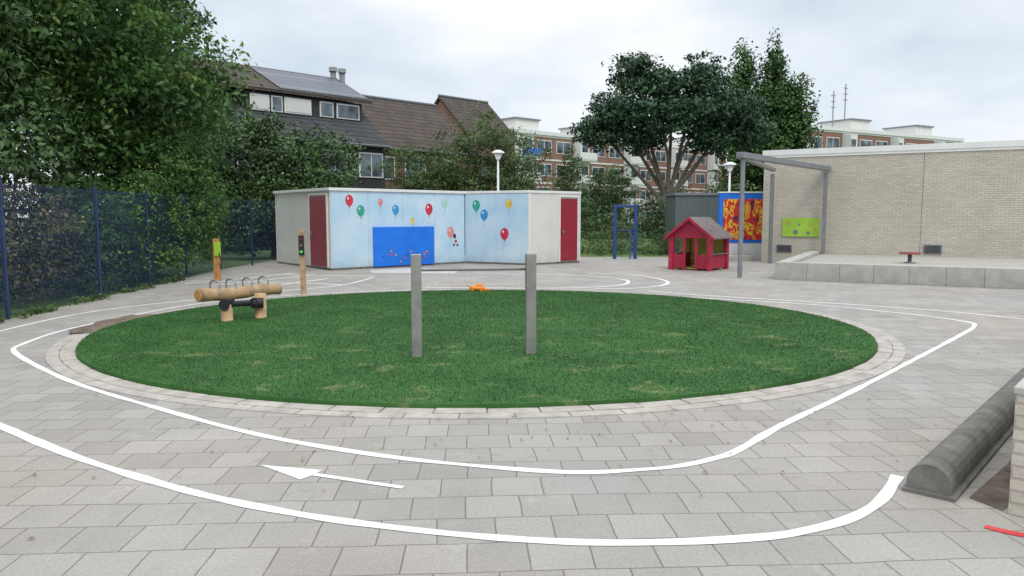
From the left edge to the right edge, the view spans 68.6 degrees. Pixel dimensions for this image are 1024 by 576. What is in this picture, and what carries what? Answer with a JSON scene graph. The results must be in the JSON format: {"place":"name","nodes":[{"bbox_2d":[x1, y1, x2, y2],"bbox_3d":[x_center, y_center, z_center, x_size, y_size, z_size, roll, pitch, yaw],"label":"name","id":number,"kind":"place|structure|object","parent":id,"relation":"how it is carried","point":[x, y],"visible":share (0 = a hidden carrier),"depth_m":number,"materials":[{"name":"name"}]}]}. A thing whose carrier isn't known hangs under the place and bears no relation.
{"place":"outdoors","nodes":[
{"label":"outdoors","id":0,"kind":"place"},
{"bbox_2d":[0,218,643,319],"bbox_3d":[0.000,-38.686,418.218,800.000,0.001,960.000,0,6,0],"label":"ground","id":1,"kind":"structure","parent":0,"point":[226,264],"depth_m":19.47,"materials":[{"name":"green plant"}]},
{"bbox_2d":[0,180,94,307],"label":"fence hedge","id":2,"kind":"object","parent":1,"relation":"on","point":[12,248],"visible":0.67,"depth_m":14.01,"materials":[{"name":"green plant"}]},
{"bbox_2d":[0,0,114,247],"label":"broadleaf tree","id":3,"kind":"object","parent":1,"relation":"on","point":[10,161],"visible":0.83,"depth_m":15.52,"materials":[{"name":"green plant"}]},
{"bbox_2d":[7,128,236,295],"bbox_3d":[-8.879,-2.100,18.198,2.565,3.920,8.122,0,6,5],"label":"shrub","id":4,"kind":"object","parent":1,"relation":"on","point":[165,189],"visible":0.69,"depth_m":18.10,"materials":[{"name":"green plant"}]},
{"bbox_2d":[0,0,263,279],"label":"broadleaf tree","id":5,"kind":"object","parent":1,"relation":"on","point":[103,56],"visible":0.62,"depth_m":19.14,"materials":[{"name":"green plant"}]},
{"bbox_2d":[64,0,221,179],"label":"tall background tree","id":6,"kind":"object","parent":1,"relation":"on","point":[199,21],"visible":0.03,"depth_m":39.12,"materials":[{"name":"green plant"}]},
{"bbox_2d":[162,107,370,257],"bbox_3d":[-9.542,-4.093,28.979,7.950,5.984,5.062,0,6,0],"label":"dense garden tree","id":7,"kind":"object","parent":1,"relation":"on","point":[265,182],"visible":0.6,"depth_m":28.44,"materials":[{"name":"green plant"}]},
{"bbox_2d":[157,67,384,249],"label":"walls","id":8,"kind":"structure","parent":1,"relation":"on","point":[370,183],"depth_m":39.31,"materials":[{"name":"brown brick"}]},
{"bbox_2d":[151,66,389,148],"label":"tiled roof","id":9,"kind":"structure","parent":8,"relation":"on","point":[365,131],"depth_m":38.63,"materials":[{"name":"tile"}]},
{"bbox_2d":[179,56,371,103],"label":"dormer roof","id":10,"kind":"structure","parent":9,"relation":"on","point":[268,85],"depth_m":37.70,"materials":[{"name":"grey tile"}]},
{"bbox_2d":[250,66,368,99],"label":"solar panels","id":11,"kind":"object","parent":10,"relation":"on","point":[304,83],"visible":0.93,"depth_m":39.92,"materials":[{"name":"grey glass"}]},
{"bbox_2d":[329,67,345,82],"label":"chimney flues","id":12,"kind":"object","parent":10,"relation":"on","point":[341,71],"visible":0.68,"depth_m":44.04,"materials":[{"name":"metal"}]},
{"bbox_2d":[236,90,361,121],"bbox_3d":[-11.437,-9.183,39.422,2.700,1.310,6.600,5,8,45],"label":"dormer box","id":13,"kind":"object","parent":9,"relation":"on","point":[315,109],"visible":0.29,"depth_m":38.62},
{"bbox_2d":[249,93,359,120],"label":"dormer windows","id":14,"kind":"structure","parent":13,"relation":"in","point":[303,107],"depth_m":38.08,"materials":[{"name":"white glass"}]},
{"bbox_2d":[227,133,390,147],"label":"ridge and gutter","id":15,"kind":"structure","parent":9,"relation":"attached to","point":[374,145],"depth_m":38.85,"materials":[{"name":"metal"}]},
{"bbox_2d":[237,143,382,227],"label":"windows","id":16,"kind":"structure","parent":8,"relation":"attached to","point":[373,159],"depth_m":39.51,"materials":[{"name":"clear glass"}]},
{"bbox_2d":[385,150,476,190],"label":"walls","id":17,"kind":"structure","parent":1,"relation":"on","point":[400,169],"depth_m":42.75,"materials":[{"name":"brown brick"}]},
{"bbox_2d":[354,98,475,154],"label":"tiled roof","id":18,"kind":"structure","parent":17,"relation":"on","point":[396,124],"depth_m":45.20,"materials":[{"name":"brown tile"}]},
{"bbox_2d":[361,94,481,155],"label":"ridge and gutter","id":19,"kind":"structure","parent":18,"relation":"attached to","point":[398,100],"depth_m":46.35,"materials":[{"name":"metal"}]},
{"bbox_2d":[385,156,449,180],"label":"windows","id":20,"kind":"structure","parent":17,"relation":"attached to","point":[389,161],"depth_m":42.16,"materials":[{"name":"clear glass"}]},
{"bbox_2d":[144,178,762,252],"bbox_3d":[8.952,-5.166,46.568,51.956,4.739,32.212,0,6,0],"label":"background shrubbery","id":21,"kind":"object","parent":1,"relation":"on","point":[650,206],"visible":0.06,"depth_m":35.32,"materials":[{"name":"green plant"}]},
{"bbox_2d":[374,102,559,225],"bbox_3d":[-1.945,-4.743,32.542,8.286,6.593,4.862,0,6,0],"label":"garden tree","id":22,"kind":"object","parent":1,"relation":"on","point":[452,177],"visible":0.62,"depth_m":32.21,"materials":[{"name":"green plant"}]},
{"bbox_2d":[437,101,513,190],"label":"walls","id":23,"kind":"structure","parent":1,"relation":"on","point":[441,107],"depth_m":54.57,"materials":[{"name":"red brick"}]},
{"bbox_2d":[434,97,517,142],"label":"tiled roof","id":24,"kind":"structure","parent":23,"relation":"on","point":[456,108],"depth_m":55.37,"materials":[{"name":"brown tile"}]},
{"bbox_2d":[438,94,516,141],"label":"ridge and gutter","id":25,"kind":"structure","parent":24,"relation":"attached to","point":[460,98],"depth_m":56.02,"materials":[{"name":"metal"}]},
{"bbox_2d":[549,145,598,236],"bbox_3d":[2.880,-4.560,37.683,2.995,5.241,2.975,0,6,0],"label":"conifer tree","id":26,"kind":"object","parent":1,"relation":"on","point":[563,173],"visible":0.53,"depth_m":37.43,"materials":[{"name":"green plant"}]},
{"bbox_2d":[573,164,639,230],"bbox_3d":[4.634,-4.370,39.789,4.222,4.459,2.831,0,6,0],"label":"garden tree","id":27,"kind":"object","parent":1,"relation":"on","point":[616,180],"visible":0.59,"depth_m":39.35,"materials":[{"name":"green plant"}]},
{"bbox_2d":[580,233,667,256],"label":"grass bank","id":28,"kind":"structure","parent":1,"relation":"on","point":[608,254],"depth_m":30.44,"materials":[{"name":"green plant"}]},
{"bbox_2d":[464,201,664,243],"bbox_3d":[5.250,-2.733,32.136,14.569,1.970,0.040,0,6,-2],"label":"fence","id":29,"kind":"object","parent":28,"relation":"on","point":[611,220],"visible":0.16,"depth_m":32.08,"materials":[{"name":"metal"}]},
{"bbox_2d":[567,50,782,231],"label":"spreading dark tree","id":30,"kind":"object","parent":28,"relation":"on","point":[712,121],"visible":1,"depth_m":40.47,"materials":[{"name":"green plant"}]},
{"bbox_2d":[664,193,718,251],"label":"garden shed","id":31,"kind":"structure","parent":28,"relation":"on","point":[680,208],"depth_m":29.85,"materials":[{"name":"metal"}]},
{"bbox_2d":[724,162,735,191],"bbox_3d":[8.900,-3.260,30.829,0.500,3.770,0.500,0,6,0],"label":"street lamp","id":32,"kind":"object","parent":28,"relation":"on","point":[729,166],"visible":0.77,"depth_m":30.61,"materials":[{"name":"white metal"}]},
{"bbox_2d":[580,214,680,255],"bbox_3d":[6.129,-2.450,33.100,9.799,1.783,7.747,0,6,0],"label":"hedge","id":33,"kind":"object","parent":1,"relation":"on","point":[623,244],"visible":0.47,"depth_m":30.72,"materials":[{"name":"green plant"}]},
{"bbox_2d":[710,27,823,192],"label":"columnar poplar","id":34,"kind":"object","parent":1,"relation":"on","point":[787,99],"visible":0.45,"depth_m":48.40,"materials":[{"name":"green plant"}]},
{"bbox_2d":[0,257,1023,575],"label":"playground paving","id":35,"kind":"structure","parent":0,"point":[72,517],"depth_m":4.72,"materials":[{"name":"concrete"}]},
{"bbox_2d":[0,275,186,322],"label":"weed tufts","id":36,"kind":"object","parent":35,"relation":"on","point":[40,309],"visible":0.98,"depth_m":13.99,"materials":[{"name":"green plant"}]},
{"bbox_2d":[0,178,215,318],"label":"fence","id":37,"kind":"object","parent":35,"relation":"on","point":[99,274],"visible":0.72,"depth_m":14.28,"materials":[{"name":"metal"}]},
{"bbox_2d":[213,239,221,280],"bbox_3d":[-7.147,-0.678,18.280,0.236,1.040,0.208,0,6,0],"label":"toy petrol pump post","id":38,"kind":"object","parent":35,"relation":"on","point":[217,258],"visible":0.94,"depth_m":18.25,"materials":[{"name":"orange wood"}]},
{"bbox_2d":[214,198,276,267],"bbox_3d":[-8.380,-1.811,24.138,0.040,2.170,4.496,1,6,7],"label":"fence","id":39,"kind":"object","parent":35,"relation":"on","point":[230,255],"visible":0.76,"depth_m":24.02,"materials":[{"name":"metal"}]},
{"bbox_2d":[298,230,305,293],"bbox_3d":[-4.270,-0.521,15.298,0.110,1.300,0.146,0,6,0],"label":"toy traffic light","id":40,"kind":"object","parent":35,"relation":"on","point":[301,240],"visible":1,"depth_m":15.27,"materials":[{"name":"brown wood"}]},
{"bbox_2d":[273,188,465,270],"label":"storage shed","id":41,"kind":"structure","parent":35,"relation":"on","point":[352,228],"depth_m":23.27,"materials":[{"name":"paint"}]},
{"bbox_2d":[308,193,328,267],"bbox_3d":[-5.815,-1.730,22.470,0.098,2.190,1.330,-4,7,-38],"label":"red door","id":42,"kind":"structure","parent":41,"relation":"in","point":[317,206],"depth_m":22.43,"materials":[{"name":"metal"}]},
{"bbox_2d":[369,268,457,272],"bbox_3d":[-2.850,-0.507,21.953,2.700,0.014,2.000,0,6,0],"label":"pale concrete patch","id":43,"kind":"object","parent":35,"relation":"on","point":[403,270],"visible":0.65,"depth_m":21.53,"materials":[{"name":"white concrete"}]},
{"bbox_2d":[45,289,905,419],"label":"artificial grass island","id":44,"kind":"structure","parent":35,"relation":"on","point":[346,355],"depth_m":8.21,"materials":[{"name":"plastic"}]},
{"bbox_2d":[69,314,156,332],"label":"bare soil","id":45,"kind":"structure","parent":44,"relation":"on","point":[95,326],"depth_m":11.04,"materials":[{"name":"brown soil"}]},
{"bbox_2d":[194,276,281,320],"bbox_3d":[-3.930,0.182,11.124,0.571,0.662,1.387,4,7,36],"label":"log seesaw","id":46,"kind":"object","parent":44,"relation":"on","point":[226,297],"visible":0.99,"depth_m":11.01,"materials":[{"name":"brown wood"}]},
{"bbox_2d":[411,253,535,356],"bbox_3d":[-0.410,0.210,8.138,1.350,1.160,0.104,-1,6,-8],"label":"gymnastics turning bar","id":47,"kind":"object","parent":44,"relation":"on","point":[530,302],"visible":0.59,"depth_m":8.10,"materials":[{"name":"metal"}]},
{"bbox_2d":[466,283,489,290],"bbox_3d":[-0.703,-0.018,15.520,0.486,0.165,0.210,0,6,0],"label":"orange toy digger","id":48,"kind":"object","parent":44,"relation":"on","point":[478,287],"visible":0.94,"depth_m":15.46,"materials":[{"name":"plastic"}]},
{"bbox_2d":[492,150,503,190],"bbox_3d":[-0.550,-3.363,29.815,0.500,4.170,0.500,0,6,0],"label":"street lamp","id":49,"kind":"object","parent":35,"relation":"on","point":[498,154],"visible":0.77,"depth_m":29.60,"materials":[{"name":"white metal"}]},
{"bbox_2d":[0,273,1019,545],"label":"painted line markings","id":50,"kind":"object","parent":35,"relation":"on","point":[886,491],"visible":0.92,"depth_m":4.69,"materials":[{"name":"paint"}]},
{"bbox_2d":[465,190,580,264],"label":"storage shed","id":51,"kind":"structure","parent":35,"relation":"on","point":[508,227],"depth_m":24.73,"materials":[{"name":"paint"}]},
{"bbox_2d":[558,196,578,261],"bbox_3d":[1.921,-1.997,25.237,0.900,2.190,0.098,-5,7,-40],"label":"red door","id":52,"kind":"structure","parent":51,"relation":"in","point":[568,228],"depth_m":25.23,"materials":[{"name":"metal"}]},
{"bbox_2d":[613,205,637,258],"bbox_3d":[4.180,-2.068,27.687,0.880,2.000,0.205,0,6,0],"label":"blue climbing frame","id":53,"kind":"object","parent":35,"relation":"on","point":[615,230],"visible":0.98,"depth_m":27.67,"materials":[{"name":"blue metal"}]},
{"bbox_2d":[664,217,733,270],"bbox_3d":[5.592,-1.346,22.465,1.570,1.565,1.505,4,7,38],"label":"wooden playhouse","id":54,"kind":"object","parent":35,"relation":"on","point":[704,243],"visible":1,"depth_m":22.21,"materials":[{"name":"paint"}]},
{"bbox_2d":[729,254,753,260],"bbox_3d":[8.050,-1.088,27.005,0.900,0.180,1.170,0,6,0],"label":"step","id":55,"kind":"object","parent":35,"relation":"on","point":[733,257],"visible":0.57,"depth_m":26.43,"materials":[{"name":"concrete"}]},
{"bbox_2d":[736,152,830,277],"bbox_3d":[7.465,-2.162,22.412,1.722,3.200,7.264,4,7,39],"label":"steel canopy frame","id":56,"kind":"object","parent":35,"relation":"on","point":[753,159],"visible":0.91,"depth_m":21.90,"materials":[{"name":"grey metal"}]},
{"bbox_2d":[761,149,1023,262],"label":"walls","id":57,"kind":"structure","parent":35,"relation":"on","point":[971,204],"depth_m":23.60,"materials":[{"name":"beige brick"}]},
{"bbox_2d":[717,192,762,258],"bbox_3d":[8.565,-2.294,27.582,2.030,2.470,0.250,0,6,0],"label":"panel","id":58,"kind":"object","parent":57,"relation":"attached to","point":[728,212],"visible":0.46,"depth_m":27.45,"materials":[{"name":"multicoloured paint"}]},
{"bbox_2d":[782,218,819,236],"bbox_3d":[9.676,-2.037,25.174,1.170,0.620,0.052,3,6,29],"label":"lime play panel","id":59,"kind":"object","parent":57,"relation":"attached to","point":[803,227],"visible":1,"depth_m":25.15,"materials":[{"name":"green plastic"}]},
{"bbox_2d":[776,244,941,253],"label":"vent grilles","id":60,"kind":"object","parent":57,"relation":"attached to","point":[932,249],"visible":1,"depth_m":23.40,"materials":[{"name":"black metal"}]},
{"bbox_2d":[763,140,1023,157],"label":"roof edge","id":61,"kind":"object","parent":57,"relation":"attached to","point":[945,147],"visible":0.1,"depth_m":23.52,"materials":[{"name":"white metal"}]},
{"bbox_2d":[919,153,924,255],"bbox_3d":[12.768,-2.572,23.385,0.015,3.230,0.003,3,6,31],"label":"movement joint","id":62,"kind":"object","parent":57,"relation":"attached to","point":[922,200],"visible":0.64,"depth_m":23.36,"materials":[{"name":"concrete"}]},
{"bbox_2d":[775,251,1023,288],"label":"concrete sandpit border","id":63,"kind":"object","parent":35,"relation":"on","point":[984,272],"visible":1,"depth_m":18.06,"materials":[{"name":"grey concrete"}]},
{"bbox_2d":[899,252,920,263],"bbox_3d":[10.550,-0.801,19.915,0.520,0.290,0.520,0,6,0],"label":"round play table","id":64,"kind":"object","parent":63,"relation":"on","point":[909,254],"visible":1,"depth_m":19.81,"materials":[{"name":"metal"}]},
{"bbox_2d":[902,368,1023,502],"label":"rounded concrete kerb","id":65,"kind":"structure","parent":35,"relation":"on","point":[951,466],"depth_m":4.72,"materials":[{"name":"grey concrete"}]},
{"bbox_2d":[969,459,1011,509],"bbox_3d":[5.642,0.892,7.389,8.896,0.001,0.565,-5,8,-44],"label":"soil strip","id":66,"kind":"object","parent":35,"relation":"on","point":[993,491],"visible":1,"depth_m":4.37,"materials":[{"name":"brown soil"}]},
{"bbox_2d":[984,525,1023,536],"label":"red line marking","id":67,"kind":"object","parent":35,"relation":"on","point":[1004,530],"visible":1,"depth_m":3.81,"materials":[{"name":"red paint"}]},
{"bbox_2d":[1008,394,1023,517],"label":"masonry","id":68,"kind":"object","parent":35,"relation":"on","point":[1016,501],"visible":1,"depth_m":3.99,"materials":[{"name":"beige brick"}]},
{"bbox_2d":[1013,378,1023,394],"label":"coping","id":69,"kind":"object","parent":68,"relation":"on","point":[1019,388],"visible":1,"depth_m":3.96,"materials":[{"name":"concrete"}]},
{"bbox_2d":[0,0,1023,217],"label":"sky","id":70,"kind":"structure","parent":0,"point":[954,67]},
{"bbox_2d":[501,117,725,226],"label":"apartment block","id":71,"kind":"structure","parent":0,"point":[561,141],"depth_m":102.87,"materials":[{"name":"red brick"}]},
{"bbox_2d":[523,139,717,219],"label":"windows","id":72,"kind":"structure","parent":71,"relation":"in","point":[645,174],"depth_m":105.56,"materials":[{"name":"white glass"}]},
{"bbox_2d":[728,76,964,183],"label":"apartment block","id":73,"kind":"structure","parent":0,"point":[851,132],"depth_m":103.05,"materials":[{"name":"white brick"}]},
{"bbox_2d":[811,136,910,147],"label":"windows","id":74,"kind":"structure","parent":73,"relation":"in","point":[831,143],"depth_m":98.26,"materials":[{"name":"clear glass"}]}
]}

